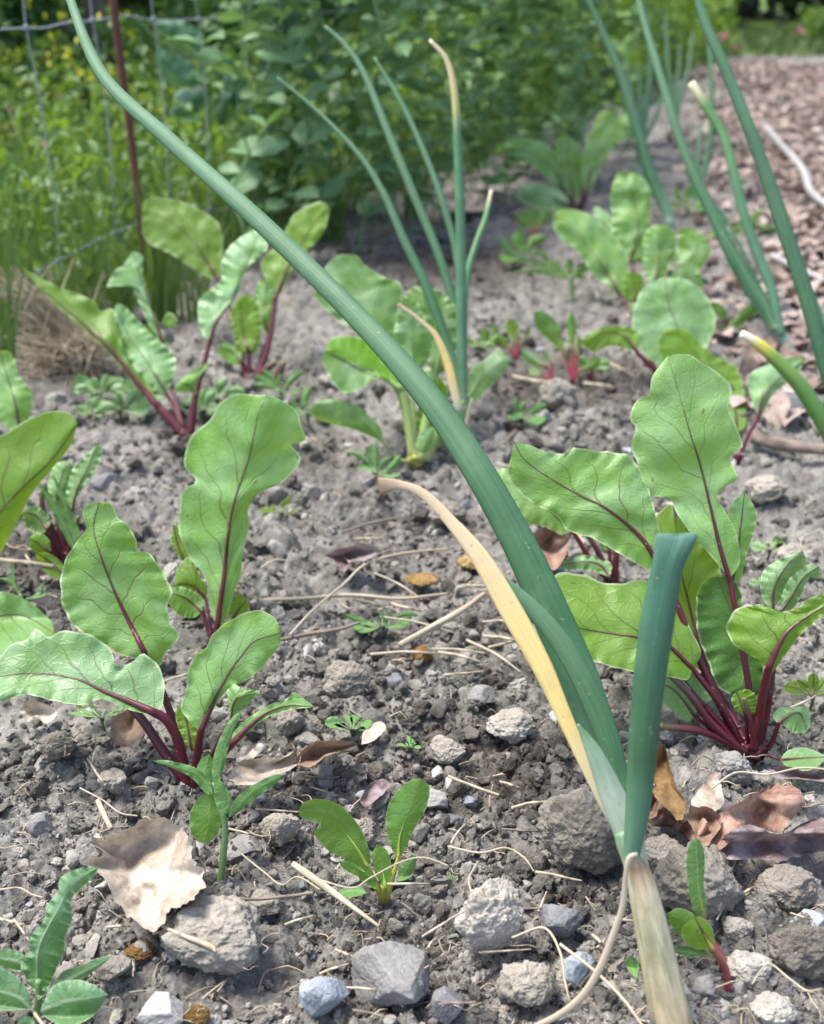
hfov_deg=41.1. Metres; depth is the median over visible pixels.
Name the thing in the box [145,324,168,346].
weed
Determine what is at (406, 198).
grass tuft
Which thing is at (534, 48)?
pea plant
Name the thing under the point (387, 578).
dry stalk
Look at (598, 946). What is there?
straw bit
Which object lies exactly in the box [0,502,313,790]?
beet plant
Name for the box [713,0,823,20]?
tree
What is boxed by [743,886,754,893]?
straw bit
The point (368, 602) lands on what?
dry stalk
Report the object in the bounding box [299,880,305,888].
pebble
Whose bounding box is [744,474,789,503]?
soil clod
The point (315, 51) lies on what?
pea plant
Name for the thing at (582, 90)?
pea plant
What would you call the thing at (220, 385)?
weed
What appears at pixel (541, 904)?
straw bit
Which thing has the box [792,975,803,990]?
pebble
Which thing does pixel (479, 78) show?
pea plant
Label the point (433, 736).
pebble
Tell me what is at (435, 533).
pebble
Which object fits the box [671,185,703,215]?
weed
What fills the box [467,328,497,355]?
weed
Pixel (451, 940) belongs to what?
pebble
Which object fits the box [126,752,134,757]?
soil lump
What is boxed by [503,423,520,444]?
twig bit
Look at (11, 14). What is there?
bush
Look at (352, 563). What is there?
straw bit
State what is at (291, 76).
pea plant
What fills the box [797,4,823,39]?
shrub
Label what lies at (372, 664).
soil lump
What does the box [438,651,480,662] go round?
dry stalk
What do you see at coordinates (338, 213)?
grass tuft
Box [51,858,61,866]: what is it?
soil lump
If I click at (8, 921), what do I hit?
straw bit
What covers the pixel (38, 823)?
stone
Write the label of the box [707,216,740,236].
weed
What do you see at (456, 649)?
dry stalk
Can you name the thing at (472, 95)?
pea plant
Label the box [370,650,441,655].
dry stalk
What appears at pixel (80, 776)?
soil lump
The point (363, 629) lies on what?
weed
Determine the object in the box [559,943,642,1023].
root
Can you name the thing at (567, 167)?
beet plant
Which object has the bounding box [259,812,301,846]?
soil clod
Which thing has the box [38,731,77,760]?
soil clod
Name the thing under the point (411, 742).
weed
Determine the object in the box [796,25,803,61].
flower
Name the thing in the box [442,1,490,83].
pea plant
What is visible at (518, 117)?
pea plant
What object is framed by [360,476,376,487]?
pebble
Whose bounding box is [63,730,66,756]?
twig bit
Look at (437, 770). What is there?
pebble
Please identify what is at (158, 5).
bush
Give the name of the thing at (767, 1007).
soil clod
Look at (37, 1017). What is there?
straw bit
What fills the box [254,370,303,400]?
weed
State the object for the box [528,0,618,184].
pea plant
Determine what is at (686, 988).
soil clod
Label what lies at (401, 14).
pea plant
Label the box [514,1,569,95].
pea plant
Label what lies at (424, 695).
soil lump
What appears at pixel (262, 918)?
soil lump
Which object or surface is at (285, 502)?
weed
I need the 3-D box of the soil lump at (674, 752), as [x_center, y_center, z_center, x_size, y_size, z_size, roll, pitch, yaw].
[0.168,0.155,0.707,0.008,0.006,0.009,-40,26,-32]
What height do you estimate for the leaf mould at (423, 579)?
0.009 m
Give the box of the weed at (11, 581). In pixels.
[0,562,48,600]
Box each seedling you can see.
[298,778,429,904]
[497,318,530,359]
[516,207,549,235]
[521,349,553,379]
[533,311,599,385]
[578,356,609,379]
[626,957,638,979]
[667,838,731,992]
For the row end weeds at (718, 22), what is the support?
on the ground at (322, 476)
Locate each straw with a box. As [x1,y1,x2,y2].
[0,558,54,567]
[95,798,113,830]
[156,922,216,952]
[264,592,447,600]
[289,548,449,635]
[291,861,379,927]
[398,591,486,647]
[448,775,499,795]
[511,800,545,809]
[512,374,545,382]
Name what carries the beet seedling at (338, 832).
on the ground at (322, 476)
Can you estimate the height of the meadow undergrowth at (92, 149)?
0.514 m
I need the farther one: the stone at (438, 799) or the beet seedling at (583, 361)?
the beet seedling at (583, 361)
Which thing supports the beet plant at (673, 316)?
on the ground at (322, 476)
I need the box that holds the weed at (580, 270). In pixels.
[512,258,588,303]
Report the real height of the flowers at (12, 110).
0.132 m
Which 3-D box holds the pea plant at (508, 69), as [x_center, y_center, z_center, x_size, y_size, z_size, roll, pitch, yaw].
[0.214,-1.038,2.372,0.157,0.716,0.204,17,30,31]
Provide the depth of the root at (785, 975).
0.51 m
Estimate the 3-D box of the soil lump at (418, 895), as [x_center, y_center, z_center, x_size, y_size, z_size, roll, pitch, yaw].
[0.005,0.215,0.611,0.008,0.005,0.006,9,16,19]
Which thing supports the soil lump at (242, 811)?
on the ground at (322, 476)
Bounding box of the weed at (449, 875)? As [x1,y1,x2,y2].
[445,872,457,888]
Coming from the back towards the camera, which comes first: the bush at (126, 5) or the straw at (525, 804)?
the bush at (126, 5)
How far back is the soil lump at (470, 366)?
1.41 m
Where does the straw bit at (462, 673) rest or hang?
on the ground at (322, 476)
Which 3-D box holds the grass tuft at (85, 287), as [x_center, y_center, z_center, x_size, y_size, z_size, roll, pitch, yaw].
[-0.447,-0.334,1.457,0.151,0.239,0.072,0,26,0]
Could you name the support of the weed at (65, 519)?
on the ground at (322, 476)
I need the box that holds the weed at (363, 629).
[345,609,417,632]
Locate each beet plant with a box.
[0,350,32,429]
[0,411,76,656]
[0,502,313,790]
[20,230,267,438]
[20,442,101,577]
[142,197,328,382]
[169,394,305,638]
[497,468,619,582]
[501,111,632,210]
[508,354,823,770]
[553,170,710,312]
[580,278,745,430]
[734,357,804,465]
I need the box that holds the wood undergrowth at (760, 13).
[80,0,823,30]
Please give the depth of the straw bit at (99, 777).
0.68 m
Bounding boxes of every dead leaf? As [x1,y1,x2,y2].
[19,700,56,722]
[84,817,205,931]
[110,709,144,746]
[229,748,300,784]
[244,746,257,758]
[293,740,355,766]
[325,545,376,571]
[360,779,389,806]
[361,721,385,743]
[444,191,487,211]
[533,527,570,569]
[649,794,657,818]
[768,766,823,781]
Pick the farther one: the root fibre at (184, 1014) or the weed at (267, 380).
the weed at (267, 380)
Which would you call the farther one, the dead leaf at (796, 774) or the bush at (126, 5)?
the bush at (126, 5)
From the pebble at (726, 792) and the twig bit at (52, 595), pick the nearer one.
the pebble at (726, 792)
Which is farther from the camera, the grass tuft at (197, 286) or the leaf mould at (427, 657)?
the grass tuft at (197, 286)
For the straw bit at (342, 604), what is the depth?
0.85 m
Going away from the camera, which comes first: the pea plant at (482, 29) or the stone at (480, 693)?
the stone at (480, 693)
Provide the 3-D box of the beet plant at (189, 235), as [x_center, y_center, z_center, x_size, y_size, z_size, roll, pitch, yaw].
[-0.250,-0.288,1.421,0.256,0.210,0.148,8,27,15]
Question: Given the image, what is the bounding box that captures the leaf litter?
[631,58,823,430]
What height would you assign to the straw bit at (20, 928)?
0.006 m
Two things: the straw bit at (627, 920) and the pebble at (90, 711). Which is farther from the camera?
the pebble at (90, 711)
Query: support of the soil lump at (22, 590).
on the ground at (322, 476)
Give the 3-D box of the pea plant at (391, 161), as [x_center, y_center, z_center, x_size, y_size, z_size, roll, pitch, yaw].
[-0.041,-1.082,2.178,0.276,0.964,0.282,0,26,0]
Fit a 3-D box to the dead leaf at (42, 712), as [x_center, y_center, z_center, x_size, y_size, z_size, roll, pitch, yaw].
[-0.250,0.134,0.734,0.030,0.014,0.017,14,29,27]
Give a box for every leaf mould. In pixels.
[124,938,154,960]
[185,1004,210,1023]
[405,573,437,585]
[411,645,433,663]
[457,555,475,569]
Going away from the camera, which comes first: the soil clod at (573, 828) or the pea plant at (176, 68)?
the soil clod at (573, 828)
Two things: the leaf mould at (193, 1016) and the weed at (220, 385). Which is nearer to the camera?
the leaf mould at (193, 1016)
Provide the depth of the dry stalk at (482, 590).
0.88 m
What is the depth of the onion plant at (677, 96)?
3.70 m
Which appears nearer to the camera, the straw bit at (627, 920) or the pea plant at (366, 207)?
the straw bit at (627, 920)
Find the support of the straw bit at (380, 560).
on the ground at (322, 476)
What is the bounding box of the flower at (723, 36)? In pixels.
[719,33,728,53]
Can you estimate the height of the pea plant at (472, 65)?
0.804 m
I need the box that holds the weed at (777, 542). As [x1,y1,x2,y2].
[751,536,785,560]
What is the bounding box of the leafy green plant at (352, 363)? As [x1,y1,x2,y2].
[310,254,508,468]
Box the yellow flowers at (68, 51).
[0,0,436,140]
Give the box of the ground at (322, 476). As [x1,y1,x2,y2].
[0,0,823,1023]
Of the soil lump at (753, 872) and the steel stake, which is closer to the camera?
the soil lump at (753, 872)
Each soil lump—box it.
[16,586,24,593]
[40,575,51,581]
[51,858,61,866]
[67,720,74,725]
[73,774,85,779]
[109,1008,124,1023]
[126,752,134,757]
[205,977,216,986]
[234,809,245,816]
[259,915,265,923]
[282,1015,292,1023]
[285,797,297,806]
[286,609,302,620]
[299,437,311,447]
[332,767,351,778]
[363,1001,379,1013]
[369,661,375,667]
[391,561,399,567]
[413,893,422,899]
[421,693,427,698]
[468,364,474,372]
[600,407,606,413]
[608,960,617,974]
[670,748,678,755]
[717,495,728,504]
[742,867,762,880]
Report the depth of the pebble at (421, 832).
0.65 m
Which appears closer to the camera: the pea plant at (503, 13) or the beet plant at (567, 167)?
the beet plant at (567, 167)
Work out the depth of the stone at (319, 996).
0.53 m
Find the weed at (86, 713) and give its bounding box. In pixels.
[70,701,122,730]
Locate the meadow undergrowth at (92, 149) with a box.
[0,0,716,327]
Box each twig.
[239,891,313,900]
[281,621,360,641]
[511,208,552,216]
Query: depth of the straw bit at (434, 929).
0.57 m
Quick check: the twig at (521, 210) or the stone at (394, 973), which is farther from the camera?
the twig at (521, 210)
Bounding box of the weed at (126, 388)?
[110,378,163,400]
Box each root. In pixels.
[0,887,42,897]
[79,787,137,816]
[240,852,319,889]
[320,857,447,888]
[447,845,534,871]
[448,863,476,920]
[512,926,570,1001]
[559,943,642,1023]
[711,767,823,788]
[751,963,822,991]
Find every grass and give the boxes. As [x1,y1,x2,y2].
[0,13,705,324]
[0,79,657,358]
[703,22,823,57]
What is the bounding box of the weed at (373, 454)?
[346,443,400,478]
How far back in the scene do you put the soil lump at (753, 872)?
0.61 m
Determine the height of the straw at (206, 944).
0.004 m
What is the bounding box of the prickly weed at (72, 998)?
[0,866,112,1023]
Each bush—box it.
[0,0,263,138]
[21,0,182,62]
[145,0,419,91]
[255,0,368,42]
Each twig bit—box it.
[44,592,60,599]
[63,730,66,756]
[278,336,296,347]
[303,775,339,778]
[352,1009,398,1020]
[353,930,375,932]
[438,1001,474,1005]
[488,784,493,812]
[501,828,538,831]
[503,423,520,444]
[523,907,542,909]
[801,803,823,807]
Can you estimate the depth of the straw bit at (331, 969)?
0.55 m
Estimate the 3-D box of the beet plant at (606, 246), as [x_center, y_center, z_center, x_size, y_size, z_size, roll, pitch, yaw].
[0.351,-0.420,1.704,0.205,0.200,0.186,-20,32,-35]
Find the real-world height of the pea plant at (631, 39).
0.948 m
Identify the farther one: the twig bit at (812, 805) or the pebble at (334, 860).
the twig bit at (812, 805)
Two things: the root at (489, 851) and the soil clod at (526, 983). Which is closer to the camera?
the soil clod at (526, 983)
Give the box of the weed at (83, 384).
[74,373,125,395]
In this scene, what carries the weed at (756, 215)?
on the ground at (322, 476)
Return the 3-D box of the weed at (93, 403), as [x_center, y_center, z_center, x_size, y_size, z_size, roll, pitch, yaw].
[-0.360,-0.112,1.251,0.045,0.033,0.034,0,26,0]
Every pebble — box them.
[3,912,13,919]
[25,901,33,908]
[81,707,96,714]
[94,880,107,889]
[130,486,140,492]
[161,951,175,962]
[170,991,178,996]
[196,841,205,849]
[224,882,233,888]
[246,810,260,822]
[255,743,265,752]
[255,793,265,801]
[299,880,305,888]
[310,951,316,959]
[330,857,338,862]
[345,443,351,448]
[351,561,361,567]
[355,790,364,798]
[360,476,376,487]
[386,673,401,689]
[412,823,431,843]
[426,809,434,816]
[428,732,441,743]
[430,461,438,468]
[431,529,438,535]
[432,765,442,779]
[445,777,451,788]
[446,939,455,946]
[448,813,463,824]
[460,498,471,509]
[463,795,476,807]
[549,711,556,720]
[619,731,628,738]
[622,448,631,452]
[696,735,703,743]
[722,787,730,798]
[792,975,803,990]
[804,671,812,680]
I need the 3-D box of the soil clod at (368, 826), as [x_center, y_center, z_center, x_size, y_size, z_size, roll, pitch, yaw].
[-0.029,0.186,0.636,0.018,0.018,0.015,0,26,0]
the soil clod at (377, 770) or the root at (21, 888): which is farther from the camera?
the soil clod at (377, 770)
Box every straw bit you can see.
[0,917,22,925]
[13,918,28,941]
[25,554,33,566]
[31,1007,43,1023]
[87,758,106,785]
[105,925,129,928]
[131,961,134,976]
[164,673,186,681]
[228,828,259,836]
[255,808,298,812]
[284,915,313,925]
[311,786,330,793]
[319,963,349,974]
[335,948,352,956]
[339,602,354,612]
[342,555,357,568]
[346,986,376,990]
[353,537,380,539]
[366,559,390,561]
[381,882,429,885]
[389,601,421,611]
[421,916,456,937]
[426,938,436,950]
[444,671,483,675]
[450,823,465,844]
[457,586,480,588]
[479,949,531,953]
[499,780,519,788]
[535,870,581,881]
[538,891,546,912]
[578,535,587,546]
[583,381,613,387]
[591,933,604,946]
[596,938,605,949]
[601,358,624,370]
[614,917,633,922]
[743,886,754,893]
[790,694,817,706]
[790,912,812,919]
[800,791,814,794]
[807,992,821,1017]
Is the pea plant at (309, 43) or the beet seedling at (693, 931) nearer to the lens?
the beet seedling at (693, 931)
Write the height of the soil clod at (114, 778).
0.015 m
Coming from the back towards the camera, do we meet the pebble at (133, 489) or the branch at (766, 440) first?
the branch at (766, 440)
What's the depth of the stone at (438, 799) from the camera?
0.66 m
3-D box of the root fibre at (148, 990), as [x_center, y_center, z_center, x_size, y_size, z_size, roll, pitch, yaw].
[-0.128,0.231,0.535,0.016,0.004,0.009,-22,33,-38]
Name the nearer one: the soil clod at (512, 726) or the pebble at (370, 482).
the soil clod at (512, 726)
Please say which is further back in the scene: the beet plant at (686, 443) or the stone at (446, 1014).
the beet plant at (686, 443)
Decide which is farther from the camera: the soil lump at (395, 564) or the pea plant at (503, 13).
the pea plant at (503, 13)
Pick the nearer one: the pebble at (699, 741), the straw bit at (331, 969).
the straw bit at (331, 969)
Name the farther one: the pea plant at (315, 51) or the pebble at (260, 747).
the pea plant at (315, 51)
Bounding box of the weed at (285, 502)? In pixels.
[259,496,295,516]
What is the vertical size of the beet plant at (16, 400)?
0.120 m
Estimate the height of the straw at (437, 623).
0.006 m
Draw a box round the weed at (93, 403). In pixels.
[76,395,115,418]
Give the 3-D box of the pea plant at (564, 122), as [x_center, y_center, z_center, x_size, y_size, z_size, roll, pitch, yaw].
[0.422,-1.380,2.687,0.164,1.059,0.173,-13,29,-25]
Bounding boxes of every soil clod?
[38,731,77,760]
[95,954,131,981]
[97,767,125,793]
[160,894,264,974]
[247,889,280,915]
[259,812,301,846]
[276,710,304,736]
[323,660,370,697]
[356,818,376,844]
[367,761,386,781]
[428,500,466,522]
[430,734,465,764]
[453,877,523,955]
[486,707,532,744]
[499,960,558,1007]
[536,788,621,875]
[539,378,576,410]
[618,876,627,891]
[645,834,682,871]
[652,841,744,918]
[682,981,694,994]
[711,750,751,786]
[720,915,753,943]
[727,949,772,988]
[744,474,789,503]
[748,991,797,1023]
[752,861,821,913]
[767,924,823,981]
[773,542,815,564]
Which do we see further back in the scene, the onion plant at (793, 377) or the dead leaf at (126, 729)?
the onion plant at (793, 377)
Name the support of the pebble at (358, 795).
on the ground at (322, 476)
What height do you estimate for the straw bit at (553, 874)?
0.003 m
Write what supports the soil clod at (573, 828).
on the ground at (322, 476)
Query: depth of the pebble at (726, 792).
0.67 m
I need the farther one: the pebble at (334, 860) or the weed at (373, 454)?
the weed at (373, 454)
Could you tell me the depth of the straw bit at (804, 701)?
0.74 m
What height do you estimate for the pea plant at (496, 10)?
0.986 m
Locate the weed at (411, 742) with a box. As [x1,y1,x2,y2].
[397,735,420,752]
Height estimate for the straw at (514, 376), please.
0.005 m
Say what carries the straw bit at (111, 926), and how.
on the ground at (322, 476)
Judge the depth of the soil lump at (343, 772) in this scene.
0.68 m
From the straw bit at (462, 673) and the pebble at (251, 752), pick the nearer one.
the pebble at (251, 752)
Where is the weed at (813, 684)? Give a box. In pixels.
[784,673,823,709]
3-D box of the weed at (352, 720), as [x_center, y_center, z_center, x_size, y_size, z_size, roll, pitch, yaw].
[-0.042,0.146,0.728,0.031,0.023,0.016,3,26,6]
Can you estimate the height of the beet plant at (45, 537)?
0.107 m
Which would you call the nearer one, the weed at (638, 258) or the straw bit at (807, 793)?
the straw bit at (807, 793)
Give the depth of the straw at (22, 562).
0.92 m
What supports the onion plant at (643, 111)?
on the ground at (322, 476)
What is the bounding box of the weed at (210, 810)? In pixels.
[155,713,281,881]
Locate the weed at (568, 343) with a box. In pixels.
[564,338,575,350]
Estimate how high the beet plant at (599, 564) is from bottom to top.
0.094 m
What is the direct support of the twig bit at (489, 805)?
on the ground at (322, 476)
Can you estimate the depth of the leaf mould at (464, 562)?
0.93 m
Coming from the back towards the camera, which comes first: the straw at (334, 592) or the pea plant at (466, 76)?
the pea plant at (466, 76)
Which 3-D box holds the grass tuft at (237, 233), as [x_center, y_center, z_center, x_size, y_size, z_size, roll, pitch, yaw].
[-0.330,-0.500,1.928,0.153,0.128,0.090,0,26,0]
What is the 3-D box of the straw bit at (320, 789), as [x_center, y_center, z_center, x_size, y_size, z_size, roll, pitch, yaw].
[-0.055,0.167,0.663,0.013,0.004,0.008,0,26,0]
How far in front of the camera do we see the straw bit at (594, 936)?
0.56 m
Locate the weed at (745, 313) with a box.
[711,302,755,338]
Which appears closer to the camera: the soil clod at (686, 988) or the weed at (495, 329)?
the soil clod at (686, 988)
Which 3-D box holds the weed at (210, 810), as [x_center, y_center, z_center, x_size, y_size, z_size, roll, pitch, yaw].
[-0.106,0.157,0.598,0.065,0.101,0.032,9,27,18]
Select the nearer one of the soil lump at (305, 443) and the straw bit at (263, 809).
the straw bit at (263, 809)
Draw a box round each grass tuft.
[0,114,83,359]
[0,166,55,358]
[0,176,79,347]
[0,257,121,386]
[17,168,122,334]
[58,211,173,315]
[78,156,192,323]
[143,219,232,322]
[181,195,254,255]
[267,136,377,242]
[399,145,479,217]
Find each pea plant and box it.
[131,0,327,205]
[139,0,243,211]
[164,0,363,235]
[199,0,300,222]
[205,2,335,217]
[216,0,423,241]
[223,0,312,217]
[236,3,340,218]
[240,0,412,210]
[297,0,418,213]
[312,0,407,198]
[326,0,417,211]
[330,0,419,241]
[341,0,438,252]
[342,0,425,222]
[382,0,469,235]
[385,0,451,179]
[395,0,502,229]
[396,2,443,142]
[423,2,482,88]
[424,2,525,174]
[426,0,563,197]
[429,1,514,153]
[431,1,514,193]
[436,6,496,139]
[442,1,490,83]
[443,0,536,188]
[455,0,501,103]
[461,2,523,119]
[462,0,529,121]
[462,0,534,153]
[473,0,552,172]
[480,0,538,200]
[481,0,540,166]
[497,1,575,175]
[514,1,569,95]
[518,0,552,112]
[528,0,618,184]
[530,8,562,90]
[539,1,614,139]
[543,0,611,132]
[546,0,602,143]
[547,0,590,127]
[548,0,575,104]
[559,0,638,153]
[578,0,620,112]
[589,0,616,82]
[589,0,621,94]
[589,0,666,158]
[592,0,670,144]
[614,0,674,143]
[616,0,651,92]
[659,0,681,76]
[662,0,689,72]
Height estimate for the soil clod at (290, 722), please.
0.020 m
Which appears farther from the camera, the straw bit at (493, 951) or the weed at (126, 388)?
the weed at (126, 388)
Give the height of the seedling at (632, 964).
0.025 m
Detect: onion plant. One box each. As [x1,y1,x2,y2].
[66,0,697,1023]
[277,25,492,429]
[586,0,674,229]
[625,7,662,174]
[636,0,797,351]
[665,16,693,119]
[686,9,714,209]
[694,0,823,440]
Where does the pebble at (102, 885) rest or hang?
on the ground at (322, 476)
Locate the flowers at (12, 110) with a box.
[4,92,99,145]
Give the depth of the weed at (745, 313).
1.55 m
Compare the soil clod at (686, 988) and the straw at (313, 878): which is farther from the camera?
the straw at (313, 878)
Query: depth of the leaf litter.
2.77 m
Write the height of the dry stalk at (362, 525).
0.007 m
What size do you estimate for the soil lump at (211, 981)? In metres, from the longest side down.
0.006 x 0.006 x 0.004 m
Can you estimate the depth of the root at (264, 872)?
0.59 m
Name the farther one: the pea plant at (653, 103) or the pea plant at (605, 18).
the pea plant at (605, 18)
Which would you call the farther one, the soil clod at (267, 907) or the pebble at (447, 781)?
the pebble at (447, 781)
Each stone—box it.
[26,812,53,836]
[88,473,124,491]
[136,991,183,1023]
[226,834,261,862]
[299,976,349,1017]
[316,764,335,789]
[351,941,430,1007]
[426,788,447,808]
[431,986,463,1023]
[467,685,494,703]
[540,904,583,937]
[561,951,594,985]
[720,997,729,1007]
[772,391,823,415]
[789,909,823,925]
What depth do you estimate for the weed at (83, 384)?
1.31 m
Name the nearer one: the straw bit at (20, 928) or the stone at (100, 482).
the straw bit at (20, 928)
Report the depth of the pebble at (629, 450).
1.17 m
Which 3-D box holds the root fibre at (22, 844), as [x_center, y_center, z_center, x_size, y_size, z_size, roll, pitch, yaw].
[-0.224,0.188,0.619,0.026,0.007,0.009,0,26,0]
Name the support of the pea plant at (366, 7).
on the ground at (322, 476)
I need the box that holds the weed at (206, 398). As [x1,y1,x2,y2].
[179,389,216,421]
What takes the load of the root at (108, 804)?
on the ground at (322, 476)
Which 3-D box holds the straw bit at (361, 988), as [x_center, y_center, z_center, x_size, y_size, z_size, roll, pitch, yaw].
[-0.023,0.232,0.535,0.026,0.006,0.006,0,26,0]
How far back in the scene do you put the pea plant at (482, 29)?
3.31 m
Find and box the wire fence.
[0,0,557,291]
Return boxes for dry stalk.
[341,516,406,533]
[355,598,386,608]
[368,570,422,599]
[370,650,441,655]
[380,616,456,633]
[431,648,484,653]
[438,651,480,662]
[461,584,484,586]
[466,639,520,672]
[474,589,486,592]
[482,620,503,622]
[483,634,515,641]
[488,637,539,648]
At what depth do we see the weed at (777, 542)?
0.95 m
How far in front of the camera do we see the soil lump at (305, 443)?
1.20 m
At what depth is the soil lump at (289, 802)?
0.67 m
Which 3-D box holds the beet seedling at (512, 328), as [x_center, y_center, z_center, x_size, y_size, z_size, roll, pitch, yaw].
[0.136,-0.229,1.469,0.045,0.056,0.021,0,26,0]
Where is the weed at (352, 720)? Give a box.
[325,714,371,736]
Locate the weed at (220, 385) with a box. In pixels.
[188,378,244,404]
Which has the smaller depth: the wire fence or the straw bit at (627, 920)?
the straw bit at (627, 920)
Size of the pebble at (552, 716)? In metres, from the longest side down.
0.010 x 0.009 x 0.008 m
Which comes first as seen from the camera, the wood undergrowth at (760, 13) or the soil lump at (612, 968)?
the soil lump at (612, 968)
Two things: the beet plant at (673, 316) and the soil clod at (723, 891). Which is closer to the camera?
the soil clod at (723, 891)
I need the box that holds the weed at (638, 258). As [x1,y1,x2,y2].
[634,247,677,270]
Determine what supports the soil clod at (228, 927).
on the ground at (322, 476)
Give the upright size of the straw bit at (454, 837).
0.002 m
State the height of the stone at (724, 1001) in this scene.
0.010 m
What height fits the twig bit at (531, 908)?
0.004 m
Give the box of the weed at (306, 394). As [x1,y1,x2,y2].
[291,386,338,425]
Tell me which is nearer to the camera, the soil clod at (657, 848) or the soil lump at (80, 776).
the soil clod at (657, 848)
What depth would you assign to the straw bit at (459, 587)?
0.89 m
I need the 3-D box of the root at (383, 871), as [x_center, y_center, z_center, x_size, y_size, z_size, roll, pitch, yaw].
[-0.014,0.182,0.555,0.065,0.002,0.011,-8,27,-16]
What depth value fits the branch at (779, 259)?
1.87 m
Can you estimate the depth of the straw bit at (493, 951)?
0.56 m
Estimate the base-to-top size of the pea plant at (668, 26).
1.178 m
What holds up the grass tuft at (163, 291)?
on the ground at (322, 476)
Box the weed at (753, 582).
[749,576,760,594]
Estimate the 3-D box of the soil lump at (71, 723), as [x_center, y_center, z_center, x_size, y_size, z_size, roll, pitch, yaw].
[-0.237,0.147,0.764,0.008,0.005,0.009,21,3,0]
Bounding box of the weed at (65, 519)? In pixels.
[38,473,79,547]
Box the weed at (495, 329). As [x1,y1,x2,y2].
[479,324,508,343]
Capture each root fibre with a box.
[1,843,38,849]
[50,788,64,801]
[129,975,161,992]
[178,1003,196,1023]
[261,933,285,953]
[713,1005,738,1013]
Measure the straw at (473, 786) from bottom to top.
0.002 m
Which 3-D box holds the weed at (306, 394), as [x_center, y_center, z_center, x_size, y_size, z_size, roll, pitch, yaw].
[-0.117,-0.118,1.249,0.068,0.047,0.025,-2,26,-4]
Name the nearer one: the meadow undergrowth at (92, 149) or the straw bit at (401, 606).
the straw bit at (401, 606)
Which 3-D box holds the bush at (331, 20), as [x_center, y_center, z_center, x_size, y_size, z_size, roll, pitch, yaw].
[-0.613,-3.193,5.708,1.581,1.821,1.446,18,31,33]
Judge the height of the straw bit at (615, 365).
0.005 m
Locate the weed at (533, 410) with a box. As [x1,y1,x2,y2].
[508,398,546,425]
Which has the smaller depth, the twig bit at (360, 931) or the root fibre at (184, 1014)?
the root fibre at (184, 1014)
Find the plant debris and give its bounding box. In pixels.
[0,121,823,1023]
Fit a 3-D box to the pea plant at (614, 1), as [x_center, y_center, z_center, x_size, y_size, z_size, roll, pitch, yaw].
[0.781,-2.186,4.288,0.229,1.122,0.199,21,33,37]
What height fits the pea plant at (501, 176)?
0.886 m
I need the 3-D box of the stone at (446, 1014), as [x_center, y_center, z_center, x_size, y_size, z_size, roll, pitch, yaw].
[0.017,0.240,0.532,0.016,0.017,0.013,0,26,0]
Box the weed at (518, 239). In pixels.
[498,228,547,265]
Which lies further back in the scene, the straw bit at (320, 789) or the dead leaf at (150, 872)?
the straw bit at (320, 789)
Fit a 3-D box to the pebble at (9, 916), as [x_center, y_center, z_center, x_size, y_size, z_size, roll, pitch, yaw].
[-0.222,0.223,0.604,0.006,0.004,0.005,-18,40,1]
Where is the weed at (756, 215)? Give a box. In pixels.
[736,210,774,229]
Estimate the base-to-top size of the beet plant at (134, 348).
0.214 m
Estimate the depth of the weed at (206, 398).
1.26 m
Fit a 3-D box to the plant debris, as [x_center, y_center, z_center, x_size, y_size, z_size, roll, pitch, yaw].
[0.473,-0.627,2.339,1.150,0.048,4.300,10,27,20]
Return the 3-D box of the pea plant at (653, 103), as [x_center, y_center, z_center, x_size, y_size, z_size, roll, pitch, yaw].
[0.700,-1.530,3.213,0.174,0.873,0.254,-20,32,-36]
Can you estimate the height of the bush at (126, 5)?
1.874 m
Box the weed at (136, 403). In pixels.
[94,389,150,417]
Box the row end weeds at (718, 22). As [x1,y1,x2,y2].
[347,0,741,102]
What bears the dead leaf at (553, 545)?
on the ground at (322, 476)
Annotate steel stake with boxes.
[108,0,146,271]
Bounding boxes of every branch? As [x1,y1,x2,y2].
[749,429,823,454]
[763,124,823,207]
[768,253,823,282]
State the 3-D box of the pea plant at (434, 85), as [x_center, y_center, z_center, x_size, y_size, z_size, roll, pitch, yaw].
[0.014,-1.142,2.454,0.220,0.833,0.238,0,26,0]
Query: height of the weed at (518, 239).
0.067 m
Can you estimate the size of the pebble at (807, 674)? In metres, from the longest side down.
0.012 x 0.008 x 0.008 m
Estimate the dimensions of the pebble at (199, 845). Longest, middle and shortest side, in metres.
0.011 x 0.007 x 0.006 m
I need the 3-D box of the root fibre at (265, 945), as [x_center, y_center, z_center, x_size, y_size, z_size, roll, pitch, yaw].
[-0.071,0.219,0.558,0.012,0.003,0.013,0,26,0]
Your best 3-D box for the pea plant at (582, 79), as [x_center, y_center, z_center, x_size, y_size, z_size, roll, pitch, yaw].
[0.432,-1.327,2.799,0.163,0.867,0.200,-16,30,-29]
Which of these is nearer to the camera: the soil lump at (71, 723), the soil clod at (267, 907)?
the soil clod at (267, 907)

